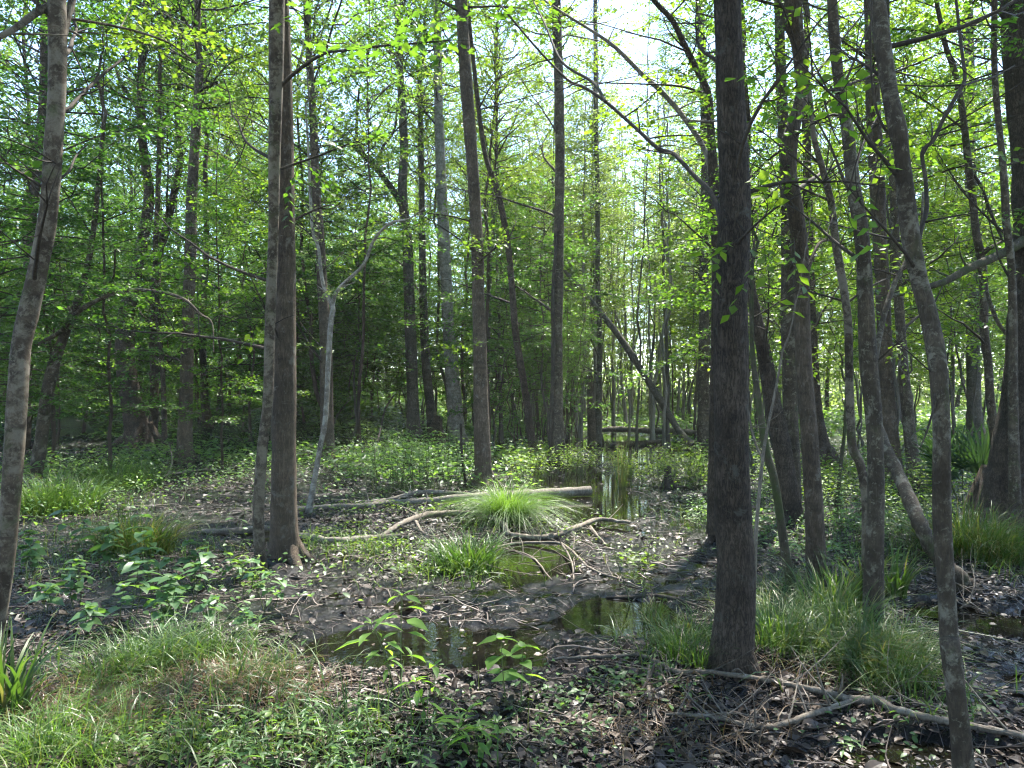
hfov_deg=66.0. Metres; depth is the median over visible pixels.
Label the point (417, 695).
lance plant
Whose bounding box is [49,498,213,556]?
grass tuft
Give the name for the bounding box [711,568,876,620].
grass tuft
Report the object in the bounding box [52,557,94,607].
broadleaf plant
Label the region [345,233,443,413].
sapling
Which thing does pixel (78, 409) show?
sapling
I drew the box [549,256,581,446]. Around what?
sapling
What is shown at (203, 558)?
broadleaf plant
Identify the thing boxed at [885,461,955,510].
leafy shrub
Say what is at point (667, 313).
slender tree
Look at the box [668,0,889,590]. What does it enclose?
tree
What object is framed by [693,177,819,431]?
tree
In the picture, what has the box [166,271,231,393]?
sapling
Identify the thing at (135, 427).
tree
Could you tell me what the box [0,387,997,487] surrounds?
undergrowth
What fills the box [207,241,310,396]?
sapling
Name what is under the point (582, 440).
fallen branch
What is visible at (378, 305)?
sapling
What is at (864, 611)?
grass tuft
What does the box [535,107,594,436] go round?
slender tree
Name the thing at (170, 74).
tree
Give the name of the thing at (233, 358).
sapling
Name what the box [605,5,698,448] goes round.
slender tree
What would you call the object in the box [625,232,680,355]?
tree
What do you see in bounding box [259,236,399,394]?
sapling
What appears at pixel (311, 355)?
slender tree
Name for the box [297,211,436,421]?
sapling
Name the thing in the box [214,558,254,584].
broadleaf plant
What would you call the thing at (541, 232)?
tree
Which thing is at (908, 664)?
grass tuft
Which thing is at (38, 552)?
broadleaf plant
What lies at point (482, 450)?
tree
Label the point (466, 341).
sapling
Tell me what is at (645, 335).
tree
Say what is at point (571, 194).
slender tree
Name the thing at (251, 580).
broadleaf plant
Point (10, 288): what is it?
sapling
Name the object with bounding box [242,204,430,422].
sapling
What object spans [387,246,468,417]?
sapling
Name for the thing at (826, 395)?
tree
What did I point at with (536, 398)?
slender tree
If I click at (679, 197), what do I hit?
tree
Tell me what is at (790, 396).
tree
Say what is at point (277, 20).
tree
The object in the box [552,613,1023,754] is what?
fallen branch
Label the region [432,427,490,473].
leafy shrub
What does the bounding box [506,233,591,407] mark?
sapling
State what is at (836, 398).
wood
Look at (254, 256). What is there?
sapling
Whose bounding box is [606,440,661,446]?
fallen log
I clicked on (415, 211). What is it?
slender tree
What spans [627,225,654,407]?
slender tree
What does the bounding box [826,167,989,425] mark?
sapling
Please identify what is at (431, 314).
sapling
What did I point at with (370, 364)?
sapling
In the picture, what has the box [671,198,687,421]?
slender tree
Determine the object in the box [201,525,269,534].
fallen log
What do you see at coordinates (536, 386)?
sapling
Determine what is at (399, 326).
sapling
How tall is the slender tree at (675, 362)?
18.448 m
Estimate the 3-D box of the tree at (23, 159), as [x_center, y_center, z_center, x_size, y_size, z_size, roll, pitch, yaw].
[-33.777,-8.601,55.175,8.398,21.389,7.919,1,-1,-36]
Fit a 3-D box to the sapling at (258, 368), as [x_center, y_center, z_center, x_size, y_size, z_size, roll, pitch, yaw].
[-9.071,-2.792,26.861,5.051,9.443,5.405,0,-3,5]
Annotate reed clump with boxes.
[607,432,640,487]
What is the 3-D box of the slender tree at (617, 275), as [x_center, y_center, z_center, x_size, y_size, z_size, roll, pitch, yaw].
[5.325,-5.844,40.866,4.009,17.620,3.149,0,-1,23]
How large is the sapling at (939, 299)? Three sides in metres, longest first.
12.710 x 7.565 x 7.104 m
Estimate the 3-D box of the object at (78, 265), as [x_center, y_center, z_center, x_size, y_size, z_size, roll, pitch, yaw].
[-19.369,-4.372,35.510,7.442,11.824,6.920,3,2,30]
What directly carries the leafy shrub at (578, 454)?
in the water
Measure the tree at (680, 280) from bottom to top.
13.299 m
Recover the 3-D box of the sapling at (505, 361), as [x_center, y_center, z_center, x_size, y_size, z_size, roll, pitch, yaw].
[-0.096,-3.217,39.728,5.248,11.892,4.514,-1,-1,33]
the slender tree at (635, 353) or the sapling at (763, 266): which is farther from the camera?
the slender tree at (635, 353)
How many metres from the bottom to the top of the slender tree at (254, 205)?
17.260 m
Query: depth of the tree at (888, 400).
13.87 m
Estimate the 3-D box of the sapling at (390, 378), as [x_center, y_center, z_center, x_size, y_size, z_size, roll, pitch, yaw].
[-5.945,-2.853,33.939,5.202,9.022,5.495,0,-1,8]
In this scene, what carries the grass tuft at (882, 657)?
on the ground at (326, 615)
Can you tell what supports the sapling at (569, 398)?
on the ground at (326, 615)
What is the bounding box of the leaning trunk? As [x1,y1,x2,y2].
[564,269,695,449]
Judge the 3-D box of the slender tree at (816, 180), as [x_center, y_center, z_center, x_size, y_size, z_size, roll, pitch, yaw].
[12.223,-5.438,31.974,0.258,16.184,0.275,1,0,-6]
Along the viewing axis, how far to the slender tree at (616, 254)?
60.15 m
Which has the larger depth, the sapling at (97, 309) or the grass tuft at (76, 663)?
the sapling at (97, 309)
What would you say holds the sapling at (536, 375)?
on the ground at (326, 615)
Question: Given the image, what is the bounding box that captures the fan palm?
[912,419,989,509]
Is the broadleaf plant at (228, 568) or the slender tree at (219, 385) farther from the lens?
the slender tree at (219, 385)
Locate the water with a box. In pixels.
[176,434,1023,767]
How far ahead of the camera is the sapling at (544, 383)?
25.43 m
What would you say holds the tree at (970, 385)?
on the ground at (326, 615)
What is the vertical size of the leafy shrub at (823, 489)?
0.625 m
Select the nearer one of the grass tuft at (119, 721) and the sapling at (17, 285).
the grass tuft at (119, 721)
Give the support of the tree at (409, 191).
on the ground at (326, 615)
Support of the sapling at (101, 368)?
on the ground at (326, 615)
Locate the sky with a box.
[0,0,1012,398]
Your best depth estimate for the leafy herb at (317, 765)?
3.23 m
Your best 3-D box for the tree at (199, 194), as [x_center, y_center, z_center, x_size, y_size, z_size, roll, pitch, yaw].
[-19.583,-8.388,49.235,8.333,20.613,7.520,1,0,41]
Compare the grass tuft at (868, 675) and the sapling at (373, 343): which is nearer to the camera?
the grass tuft at (868, 675)
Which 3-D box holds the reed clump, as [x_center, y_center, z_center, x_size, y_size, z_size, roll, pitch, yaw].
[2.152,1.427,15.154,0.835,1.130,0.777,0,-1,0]
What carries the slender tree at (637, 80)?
on the ground at (326, 615)
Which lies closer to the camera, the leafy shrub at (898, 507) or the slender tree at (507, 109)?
the leafy shrub at (898, 507)
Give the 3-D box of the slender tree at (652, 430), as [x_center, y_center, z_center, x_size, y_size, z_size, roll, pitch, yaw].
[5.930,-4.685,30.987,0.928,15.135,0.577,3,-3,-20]
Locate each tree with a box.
[0,0,148,283]
[0,0,209,448]
[0,0,241,638]
[0,0,267,483]
[0,37,31,200]
[0,44,68,206]
[0,117,85,219]
[0,171,25,404]
[2,92,150,401]
[11,0,256,447]
[12,0,350,427]
[34,1,268,447]
[51,0,558,570]
[59,118,137,267]
[60,50,221,268]
[70,0,350,464]
[71,0,268,413]
[76,0,351,566]
[86,0,255,429]
[97,6,268,405]
[104,141,165,287]
[106,42,303,394]
[151,44,307,416]
[154,93,245,399]
[156,1,330,400]
[180,0,447,512]
[183,80,267,414]
[186,78,336,392]
[200,0,369,446]
[201,0,450,459]
[250,38,414,406]
[263,137,347,244]
[295,0,509,434]
[295,116,409,383]
[296,0,427,450]
[298,0,490,439]
[304,65,450,405]
[338,0,525,444]
[343,128,464,275]
[358,0,575,485]
[359,80,463,414]
[376,32,522,435]
[384,0,648,464]
[408,49,547,430]
[416,0,600,458]
[416,88,533,424]
[417,0,579,423]
[431,46,633,437]
[432,0,595,375]
[436,127,551,415]
[447,101,551,442]
[449,32,643,440]
[449,119,546,424]
[486,139,637,426]
[499,0,1023,683]
[503,141,640,424]
[509,127,570,435]
[510,0,770,543]
[512,111,639,326]
[518,187,651,402]
[520,142,661,386]
[521,120,535,427]
[521,237,634,398]
[523,105,606,437]
[525,115,603,323]
[526,153,610,422]
[528,88,665,442]
[531,0,669,443]
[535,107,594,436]
[538,40,655,384]
[549,127,666,426]
[550,99,554,376]
[563,69,607,441]
[565,10,651,406]
[565,204,604,431]
[571,160,575,428]
[575,232,651,407]
[577,218,613,424]
[582,99,647,426]
[583,0,748,447]
[583,159,638,411]
[588,0,694,424]
[589,80,700,435]
[589,208,653,419]
[591,222,645,383]
[592,44,596,340]
[600,160,650,433]
[601,143,642,396]
[601,237,676,402]
[602,161,645,420]
[603,83,769,437]
[603,184,650,390]
[603,259,632,425]
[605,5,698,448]
[605,249,628,413]
[608,0,944,601]
[613,117,634,425]
[616,205,647,371]
[617,240,642,407]
[620,0,779,451]
[620,154,682,426]
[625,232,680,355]
[626,162,697,414]
[626,285,648,390]
[627,89,639,439]
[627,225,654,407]
[628,53,763,312]
[629,138,748,388]
[629,181,662,412]
[629,224,640,402]
[630,140,780,424]
[630,256,660,421]
[631,246,696,417]
[632,139,683,425]
[632,205,698,411]
[632,234,697,410]
[635,116,679,427]
[636,161,683,419]
[637,115,780,401]
[640,161,678,396]
[640,167,759,393]
[640,241,752,389]
[641,218,687,388]
[645,252,709,416]
[650,76,673,439]
[651,114,711,429]
[657,71,670,446]
[657,200,691,426]
[662,303,671,403]
[667,139,673,367]
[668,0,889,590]
[670,198,680,415]
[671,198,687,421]
[672,0,970,486]
[674,0,869,523]
[687,197,695,426]
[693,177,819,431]
[696,0,956,584]
[706,0,938,502]
[725,0,1023,767]
[748,0,897,467]
[749,228,760,424]
[750,0,986,623]
[752,47,780,337]
[757,86,829,399]
[762,0,858,443]
[766,13,830,415]
[770,0,1012,444]
[788,61,866,417]
[803,0,1004,489]
[813,57,818,266]
[817,81,831,338]
[817,149,846,319]
[819,297,838,400]
[830,150,864,414]
[836,38,934,258]
[852,0,1006,444]
[856,0,1023,534]
[863,0,1023,503]
[883,426,982,593]
[915,0,1001,432]
[916,153,1011,417]
[921,110,982,401]
[941,137,1009,359]
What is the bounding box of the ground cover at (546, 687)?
[0,403,1023,767]
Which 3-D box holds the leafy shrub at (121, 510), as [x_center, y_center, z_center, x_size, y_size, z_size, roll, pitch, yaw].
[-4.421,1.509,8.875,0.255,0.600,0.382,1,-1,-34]
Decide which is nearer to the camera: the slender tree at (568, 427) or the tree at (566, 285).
the slender tree at (568, 427)
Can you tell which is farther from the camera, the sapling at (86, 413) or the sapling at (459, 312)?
the sapling at (459, 312)
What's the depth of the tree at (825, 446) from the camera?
19.17 m
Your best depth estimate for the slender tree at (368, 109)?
22.16 m
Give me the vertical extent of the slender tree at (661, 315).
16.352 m
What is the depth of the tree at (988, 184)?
56.86 m
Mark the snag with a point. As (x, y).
(591, 429)
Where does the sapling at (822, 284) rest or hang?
on the ground at (326, 615)
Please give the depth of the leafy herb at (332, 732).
3.53 m
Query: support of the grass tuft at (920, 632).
on the ground at (326, 615)
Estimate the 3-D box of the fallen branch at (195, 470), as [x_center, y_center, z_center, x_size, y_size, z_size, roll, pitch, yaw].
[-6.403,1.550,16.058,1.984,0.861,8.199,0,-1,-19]
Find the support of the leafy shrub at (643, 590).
in the water
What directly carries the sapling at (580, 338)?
on the ground at (326, 615)
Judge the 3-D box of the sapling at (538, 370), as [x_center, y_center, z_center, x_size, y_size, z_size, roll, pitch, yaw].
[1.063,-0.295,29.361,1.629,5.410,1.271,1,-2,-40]
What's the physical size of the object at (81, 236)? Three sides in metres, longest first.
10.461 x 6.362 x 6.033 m
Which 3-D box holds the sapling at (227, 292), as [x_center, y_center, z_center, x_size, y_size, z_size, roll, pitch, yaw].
[-6.535,-2.317,17.398,4.608,9.104,3.945,0,-1,9]
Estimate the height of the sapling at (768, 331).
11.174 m
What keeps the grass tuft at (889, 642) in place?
on the ground at (326, 615)
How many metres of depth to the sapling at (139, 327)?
38.18 m
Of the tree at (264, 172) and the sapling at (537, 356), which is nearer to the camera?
the sapling at (537, 356)
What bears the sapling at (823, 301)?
on the ground at (326, 615)
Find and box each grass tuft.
[0,463,145,517]
[0,599,117,723]
[0,663,267,756]
[0,686,99,764]
[0,701,199,767]
[2,712,157,767]
[18,673,162,756]
[27,627,185,689]
[42,608,235,676]
[44,684,186,737]
[45,448,190,492]
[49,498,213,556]
[56,653,195,711]
[66,712,220,766]
[67,602,250,677]
[135,599,312,663]
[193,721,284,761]
[195,648,331,696]
[227,647,323,687]
[397,523,533,574]
[623,593,670,623]
[633,611,695,653]
[637,606,712,660]
[666,601,713,640]
[673,626,739,669]
[695,582,899,673]
[704,582,831,627]
[706,593,979,688]
[709,589,913,671]
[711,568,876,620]
[754,579,1020,694]
[755,580,844,651]
[760,602,996,710]
[766,550,894,622]
[781,541,900,609]
[786,593,987,672]
[788,489,1023,559]
[796,573,917,625]
[808,638,939,697]
[811,535,908,602]
[829,630,988,692]
[848,540,932,598]
[932,504,1023,566]
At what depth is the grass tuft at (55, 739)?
3.39 m
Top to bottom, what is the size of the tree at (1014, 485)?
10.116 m
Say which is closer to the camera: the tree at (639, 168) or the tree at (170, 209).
the tree at (170, 209)
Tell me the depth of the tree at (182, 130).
39.19 m
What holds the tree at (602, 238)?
on the ground at (326, 615)
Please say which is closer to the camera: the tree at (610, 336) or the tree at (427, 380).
the tree at (427, 380)
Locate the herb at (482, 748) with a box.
[432,703,523,767]
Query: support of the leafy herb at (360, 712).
on the ground at (326, 615)
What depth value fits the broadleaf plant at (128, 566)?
5.52 m
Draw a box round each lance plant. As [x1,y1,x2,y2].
[335,589,427,697]
[393,660,455,723]
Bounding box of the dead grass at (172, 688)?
[0,522,1021,767]
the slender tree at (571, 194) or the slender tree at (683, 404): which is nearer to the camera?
the slender tree at (571, 194)
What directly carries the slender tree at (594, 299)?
on the ground at (326, 615)
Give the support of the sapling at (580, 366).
on the ground at (326, 615)
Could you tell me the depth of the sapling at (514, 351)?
41.39 m
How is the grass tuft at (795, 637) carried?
on the ground at (326, 615)
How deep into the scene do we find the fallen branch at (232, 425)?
25.75 m
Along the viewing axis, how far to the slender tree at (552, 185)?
28.24 m
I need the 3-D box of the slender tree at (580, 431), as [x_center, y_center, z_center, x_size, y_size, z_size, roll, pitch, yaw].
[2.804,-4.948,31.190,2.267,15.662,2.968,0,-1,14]
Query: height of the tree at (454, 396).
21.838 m
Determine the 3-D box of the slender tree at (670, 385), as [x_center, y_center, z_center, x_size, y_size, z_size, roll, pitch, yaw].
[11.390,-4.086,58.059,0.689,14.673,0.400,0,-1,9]
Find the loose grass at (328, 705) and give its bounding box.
[0,471,1023,767]
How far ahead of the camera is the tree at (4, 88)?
39.35 m
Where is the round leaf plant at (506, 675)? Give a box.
[477,633,547,706]
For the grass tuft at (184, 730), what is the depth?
3.53 m
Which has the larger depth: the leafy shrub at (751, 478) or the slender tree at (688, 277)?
the slender tree at (688, 277)
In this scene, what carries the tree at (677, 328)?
on the ground at (326, 615)
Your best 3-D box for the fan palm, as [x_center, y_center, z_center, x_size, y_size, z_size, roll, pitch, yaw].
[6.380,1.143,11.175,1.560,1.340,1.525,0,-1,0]
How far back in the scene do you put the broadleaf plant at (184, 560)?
6.66 m
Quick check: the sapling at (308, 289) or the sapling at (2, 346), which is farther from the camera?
the sapling at (2, 346)
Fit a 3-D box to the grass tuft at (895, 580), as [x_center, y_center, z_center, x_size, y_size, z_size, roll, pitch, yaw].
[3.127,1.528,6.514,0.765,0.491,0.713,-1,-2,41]
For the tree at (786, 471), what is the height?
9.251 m
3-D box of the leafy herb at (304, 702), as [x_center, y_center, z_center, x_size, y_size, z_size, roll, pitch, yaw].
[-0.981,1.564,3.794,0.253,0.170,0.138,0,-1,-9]
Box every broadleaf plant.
[17,529,46,575]
[24,583,64,613]
[49,510,96,559]
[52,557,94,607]
[68,601,109,638]
[81,522,126,575]
[94,529,118,542]
[104,560,162,627]
[115,554,146,581]
[124,514,156,559]
[129,530,183,595]
[143,573,187,633]
[148,586,189,634]
[159,551,215,614]
[175,539,216,585]
[191,595,227,623]
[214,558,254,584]
[232,607,257,633]
[234,554,266,599]
[241,558,297,610]
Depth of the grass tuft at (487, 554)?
7.67 m
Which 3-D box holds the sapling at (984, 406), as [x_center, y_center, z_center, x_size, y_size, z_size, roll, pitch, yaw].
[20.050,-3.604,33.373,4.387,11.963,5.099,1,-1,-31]
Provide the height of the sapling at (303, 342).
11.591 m
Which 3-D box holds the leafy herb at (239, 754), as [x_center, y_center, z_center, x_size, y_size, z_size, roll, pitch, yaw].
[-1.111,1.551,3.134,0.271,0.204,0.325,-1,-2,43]
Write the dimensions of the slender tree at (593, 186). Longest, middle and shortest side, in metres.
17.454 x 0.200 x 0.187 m
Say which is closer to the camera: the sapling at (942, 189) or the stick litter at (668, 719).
the stick litter at (668, 719)
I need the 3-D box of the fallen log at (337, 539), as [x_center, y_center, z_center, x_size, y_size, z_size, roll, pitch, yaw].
[-2.076,1.787,9.101,1.486,0.162,0.630,0,-1,22]
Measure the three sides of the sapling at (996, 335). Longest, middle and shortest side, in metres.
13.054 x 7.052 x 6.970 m
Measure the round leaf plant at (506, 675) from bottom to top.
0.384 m
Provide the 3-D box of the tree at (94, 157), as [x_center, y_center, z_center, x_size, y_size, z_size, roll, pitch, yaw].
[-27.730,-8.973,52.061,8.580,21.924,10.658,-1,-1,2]
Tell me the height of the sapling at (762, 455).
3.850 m
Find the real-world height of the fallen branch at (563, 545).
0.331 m
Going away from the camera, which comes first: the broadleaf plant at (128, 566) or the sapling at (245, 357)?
the broadleaf plant at (128, 566)
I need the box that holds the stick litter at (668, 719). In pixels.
[0,471,1023,767]
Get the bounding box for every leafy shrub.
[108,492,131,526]
[323,436,394,484]
[364,434,424,491]
[376,426,466,490]
[380,425,443,476]
[408,433,473,486]
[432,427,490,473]
[498,445,549,484]
[519,439,576,479]
[557,439,596,475]
[565,441,600,472]
[610,540,653,608]
[614,446,670,487]
[644,441,700,488]
[647,439,707,484]
[670,433,707,478]
[686,495,706,532]
[750,469,771,513]
[801,471,851,510]
[821,468,893,527]
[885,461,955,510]
[885,486,931,527]
[891,443,970,500]
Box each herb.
[127,721,182,762]
[181,729,235,763]
[200,742,270,767]
[215,715,259,765]
[238,737,303,767]
[250,702,297,734]
[264,703,327,767]
[281,688,332,720]
[292,698,344,741]
[295,743,345,767]
[324,726,380,767]
[325,736,402,767]
[346,692,376,737]
[357,721,416,763]
[404,711,446,767]
[432,703,523,767]
[836,738,863,757]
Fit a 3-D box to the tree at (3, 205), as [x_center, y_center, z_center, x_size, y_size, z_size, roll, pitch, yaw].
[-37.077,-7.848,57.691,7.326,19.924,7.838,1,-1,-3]
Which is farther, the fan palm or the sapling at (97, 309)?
the sapling at (97, 309)
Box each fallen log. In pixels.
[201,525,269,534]
[267,483,592,515]
[299,532,400,543]
[602,424,696,435]
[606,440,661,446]
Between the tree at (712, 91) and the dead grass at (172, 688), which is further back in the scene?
the tree at (712, 91)
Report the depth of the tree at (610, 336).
54.88 m
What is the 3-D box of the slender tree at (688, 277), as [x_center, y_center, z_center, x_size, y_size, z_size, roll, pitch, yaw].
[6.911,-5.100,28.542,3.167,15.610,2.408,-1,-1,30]
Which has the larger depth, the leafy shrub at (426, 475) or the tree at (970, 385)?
the tree at (970, 385)
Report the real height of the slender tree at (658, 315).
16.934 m
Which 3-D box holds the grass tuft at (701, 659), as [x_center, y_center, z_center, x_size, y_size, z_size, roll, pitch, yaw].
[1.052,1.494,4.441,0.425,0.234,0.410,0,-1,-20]
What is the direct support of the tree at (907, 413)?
on the ground at (326, 615)
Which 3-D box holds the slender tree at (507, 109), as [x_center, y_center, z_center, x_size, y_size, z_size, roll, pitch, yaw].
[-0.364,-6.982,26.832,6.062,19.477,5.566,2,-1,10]
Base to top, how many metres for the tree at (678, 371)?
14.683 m
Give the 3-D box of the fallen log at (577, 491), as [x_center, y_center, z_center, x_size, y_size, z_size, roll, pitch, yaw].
[-1.316,1.759,12.793,5.542,0.383,1.354,1,-1,-30]
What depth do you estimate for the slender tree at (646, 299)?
58.01 m
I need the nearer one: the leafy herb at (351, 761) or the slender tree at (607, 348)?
the leafy herb at (351, 761)
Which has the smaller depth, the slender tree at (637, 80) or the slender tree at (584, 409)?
the slender tree at (637, 80)
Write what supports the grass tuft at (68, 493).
on the ground at (326, 615)
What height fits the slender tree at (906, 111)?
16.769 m
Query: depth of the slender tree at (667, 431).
28.52 m
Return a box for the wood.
[0,98,1012,424]
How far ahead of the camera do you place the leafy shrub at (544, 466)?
16.64 m
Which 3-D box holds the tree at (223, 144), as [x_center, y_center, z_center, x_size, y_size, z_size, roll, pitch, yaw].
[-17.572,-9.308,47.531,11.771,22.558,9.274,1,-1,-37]
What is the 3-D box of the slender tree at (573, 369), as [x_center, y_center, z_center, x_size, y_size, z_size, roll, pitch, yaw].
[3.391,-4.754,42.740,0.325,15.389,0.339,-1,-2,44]
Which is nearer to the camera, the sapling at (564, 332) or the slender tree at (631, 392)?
the sapling at (564, 332)
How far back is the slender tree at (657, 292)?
44.33 m
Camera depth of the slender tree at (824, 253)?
32.53 m
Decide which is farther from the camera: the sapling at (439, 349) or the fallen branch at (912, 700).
the sapling at (439, 349)
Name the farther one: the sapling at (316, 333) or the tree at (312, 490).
the sapling at (316, 333)
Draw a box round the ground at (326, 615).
[0,405,1023,767]
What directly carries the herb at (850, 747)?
on the ground at (326, 615)
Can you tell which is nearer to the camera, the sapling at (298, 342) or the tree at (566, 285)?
the sapling at (298, 342)
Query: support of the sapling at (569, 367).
on the ground at (326, 615)
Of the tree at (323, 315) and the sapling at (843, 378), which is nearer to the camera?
the sapling at (843, 378)
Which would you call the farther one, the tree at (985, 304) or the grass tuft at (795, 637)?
the tree at (985, 304)
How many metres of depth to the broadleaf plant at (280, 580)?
6.02 m
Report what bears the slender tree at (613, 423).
on the ground at (326, 615)
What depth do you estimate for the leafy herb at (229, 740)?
3.33 m
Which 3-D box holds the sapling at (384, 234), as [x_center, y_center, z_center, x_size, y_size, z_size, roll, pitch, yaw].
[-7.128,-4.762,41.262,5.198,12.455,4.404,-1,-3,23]
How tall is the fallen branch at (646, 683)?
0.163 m
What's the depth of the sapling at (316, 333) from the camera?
39.17 m
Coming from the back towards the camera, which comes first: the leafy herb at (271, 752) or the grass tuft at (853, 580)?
the grass tuft at (853, 580)
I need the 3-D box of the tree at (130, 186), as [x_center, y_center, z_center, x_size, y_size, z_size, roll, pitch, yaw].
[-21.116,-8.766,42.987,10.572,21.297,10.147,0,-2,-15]
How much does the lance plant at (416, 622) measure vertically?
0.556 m
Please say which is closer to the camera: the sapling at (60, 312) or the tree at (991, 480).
the tree at (991, 480)
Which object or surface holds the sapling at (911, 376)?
on the ground at (326, 615)
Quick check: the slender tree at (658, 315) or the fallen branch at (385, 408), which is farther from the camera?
the slender tree at (658, 315)
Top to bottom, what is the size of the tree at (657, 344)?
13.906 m
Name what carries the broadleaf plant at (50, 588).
on the ground at (326, 615)
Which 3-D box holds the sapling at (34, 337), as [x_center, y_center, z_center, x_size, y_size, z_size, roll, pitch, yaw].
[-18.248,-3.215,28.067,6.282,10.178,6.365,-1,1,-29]
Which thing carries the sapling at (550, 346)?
on the ground at (326, 615)
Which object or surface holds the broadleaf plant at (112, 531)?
on the ground at (326, 615)
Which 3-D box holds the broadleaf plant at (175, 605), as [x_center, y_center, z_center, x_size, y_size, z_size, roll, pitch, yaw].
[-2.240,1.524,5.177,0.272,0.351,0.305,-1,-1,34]
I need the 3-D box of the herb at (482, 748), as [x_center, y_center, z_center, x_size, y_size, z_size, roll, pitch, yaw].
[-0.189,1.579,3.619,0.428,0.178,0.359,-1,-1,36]
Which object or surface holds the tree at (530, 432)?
on the ground at (326, 615)
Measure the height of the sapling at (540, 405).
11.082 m
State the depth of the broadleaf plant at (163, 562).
6.43 m
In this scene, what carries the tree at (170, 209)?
on the ground at (326, 615)
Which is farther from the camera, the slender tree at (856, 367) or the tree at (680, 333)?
the slender tree at (856, 367)
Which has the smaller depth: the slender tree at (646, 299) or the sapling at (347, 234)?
the sapling at (347, 234)
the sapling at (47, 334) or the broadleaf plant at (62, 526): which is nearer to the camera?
the broadleaf plant at (62, 526)
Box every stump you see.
[422,415,455,446]
[658,466,676,489]
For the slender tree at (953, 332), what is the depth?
34.46 m
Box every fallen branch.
[144,437,246,502]
[194,413,255,451]
[362,501,631,544]
[364,395,393,485]
[474,523,656,593]
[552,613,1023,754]
[552,647,672,703]
[568,416,604,455]
[606,565,714,609]
[646,664,657,722]
[764,644,977,723]
[902,544,1018,617]
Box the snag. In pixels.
[586,376,596,445]
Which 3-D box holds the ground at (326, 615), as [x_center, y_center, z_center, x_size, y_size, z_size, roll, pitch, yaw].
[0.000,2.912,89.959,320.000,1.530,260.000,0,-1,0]
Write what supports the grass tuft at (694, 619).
on the ground at (326, 615)
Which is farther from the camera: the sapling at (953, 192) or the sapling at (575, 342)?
the sapling at (953, 192)
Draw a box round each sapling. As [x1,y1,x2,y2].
[0,0,156,427]
[0,0,236,471]
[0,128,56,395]
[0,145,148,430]
[0,164,96,420]
[0,177,88,440]
[0,179,169,441]
[0,185,103,393]
[0,191,181,466]
[0,196,118,411]
[0,207,60,406]
[0,215,91,408]
[0,240,81,409]
[0,253,44,396]
[0,260,37,364]
[1,141,170,432]
[5,233,92,375]
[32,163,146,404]
[36,226,175,417]
[46,189,240,401]
[52,254,138,392]
[63,138,244,411]
[65,239,242,413]
[66,260,228,401]
[68,233,197,398]
[77,85,333,472]
[95,214,207,404]
[100,232,198,403]
[101,153,377,440]
[113,159,262,422]
[138,172,318,431]
[142,255,218,400]
[159,227,241,410]
[161,225,260,402]
[166,247,235,398]
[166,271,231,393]
[173,196,381,421]
[175,115,319,427]
[196,186,407,409]
[205,118,333,373]
[206,318,247,392]
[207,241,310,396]
[209,208,266,403]
[224,235,367,412]
[224,256,317,372]
[226,129,486,434]
[233,208,349,390]
[233,326,333,396]
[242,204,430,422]
[249,223,355,374]
[253,255,384,398]
[256,162,439,418]
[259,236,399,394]
[296,245,386,401]
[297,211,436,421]
[312,228,422,414]
[316,223,394,408]
[327,223,431,407]
[334,240,442,407]
[335,198,361,405]
[335,286,401,405]
[336,231,434,407]
[337,178,472,417]
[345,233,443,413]
[351,179,401,399]
[373,183,472,425]
[374,245,439,407]
[375,227,435,404]
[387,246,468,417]
[396,208,604,450]
[402,200,513,431]
[405,222,491,405]
[417,218,490,398]
[417,255,535,429]
[419,143,536,431]
[419,154,671,451]
[420,140,539,394]
[434,236,492,416]
[458,203,530,434]
[460,187,545,431]
[462,158,571,445]
[470,255,531,427]
[471,208,547,431]
[489,263,533,453]
[490,223,549,423]
[490,291,602,425]
[491,266,549,428]
[500,258,534,445]
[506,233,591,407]
[515,286,541,440]
[517,307,550,399]
[518,259,550,406]
[519,285,550,446]
[522,313,548,431]
[523,298,549,439]
[526,321,549,403]
[528,315,550,444]
[528,334,550,394]
[538,262,566,386]
[541,310,575,379]
[545,256,596,451]
[547,275,583,378]
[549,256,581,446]
[549,280,594,453]
[562,279,582,442]
[562,296,586,446]
[562,339,575,440]
[564,285,594,451]
[564,342,589,429]
[566,314,599,442]
[577,286,611,398]
[618,0,856,476]
[650,131,872,447]
[661,105,865,445]
[668,246,984,514]
[673,170,844,439]
[691,0,1010,451]
[748,163,858,408]
[748,192,851,364]
[748,201,779,434]
[748,224,780,377]
[749,127,837,574]
[750,0,1010,425]
[766,161,857,376]
[789,0,1012,469]
[800,13,1011,396]
[816,60,964,450]
[816,126,994,388]
[816,218,872,419]
[817,68,1001,370]
[820,243,930,411]
[822,240,914,407]
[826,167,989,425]
[851,168,997,427]
[856,1,1010,434]
[857,235,1004,399]
[868,61,1010,427]
[876,255,960,416]
[891,149,1007,428]
[905,47,1012,448]
[914,162,1012,421]
[926,188,1012,409]
[928,211,1005,381]
[956,146,1010,373]
[960,156,1011,363]
[982,209,1011,371]
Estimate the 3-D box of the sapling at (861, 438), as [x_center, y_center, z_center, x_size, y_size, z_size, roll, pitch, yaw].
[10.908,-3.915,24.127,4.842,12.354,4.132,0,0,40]
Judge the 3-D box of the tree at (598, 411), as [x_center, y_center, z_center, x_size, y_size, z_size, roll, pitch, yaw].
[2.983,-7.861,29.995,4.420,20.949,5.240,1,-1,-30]
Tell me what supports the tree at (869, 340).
on the ground at (326, 615)

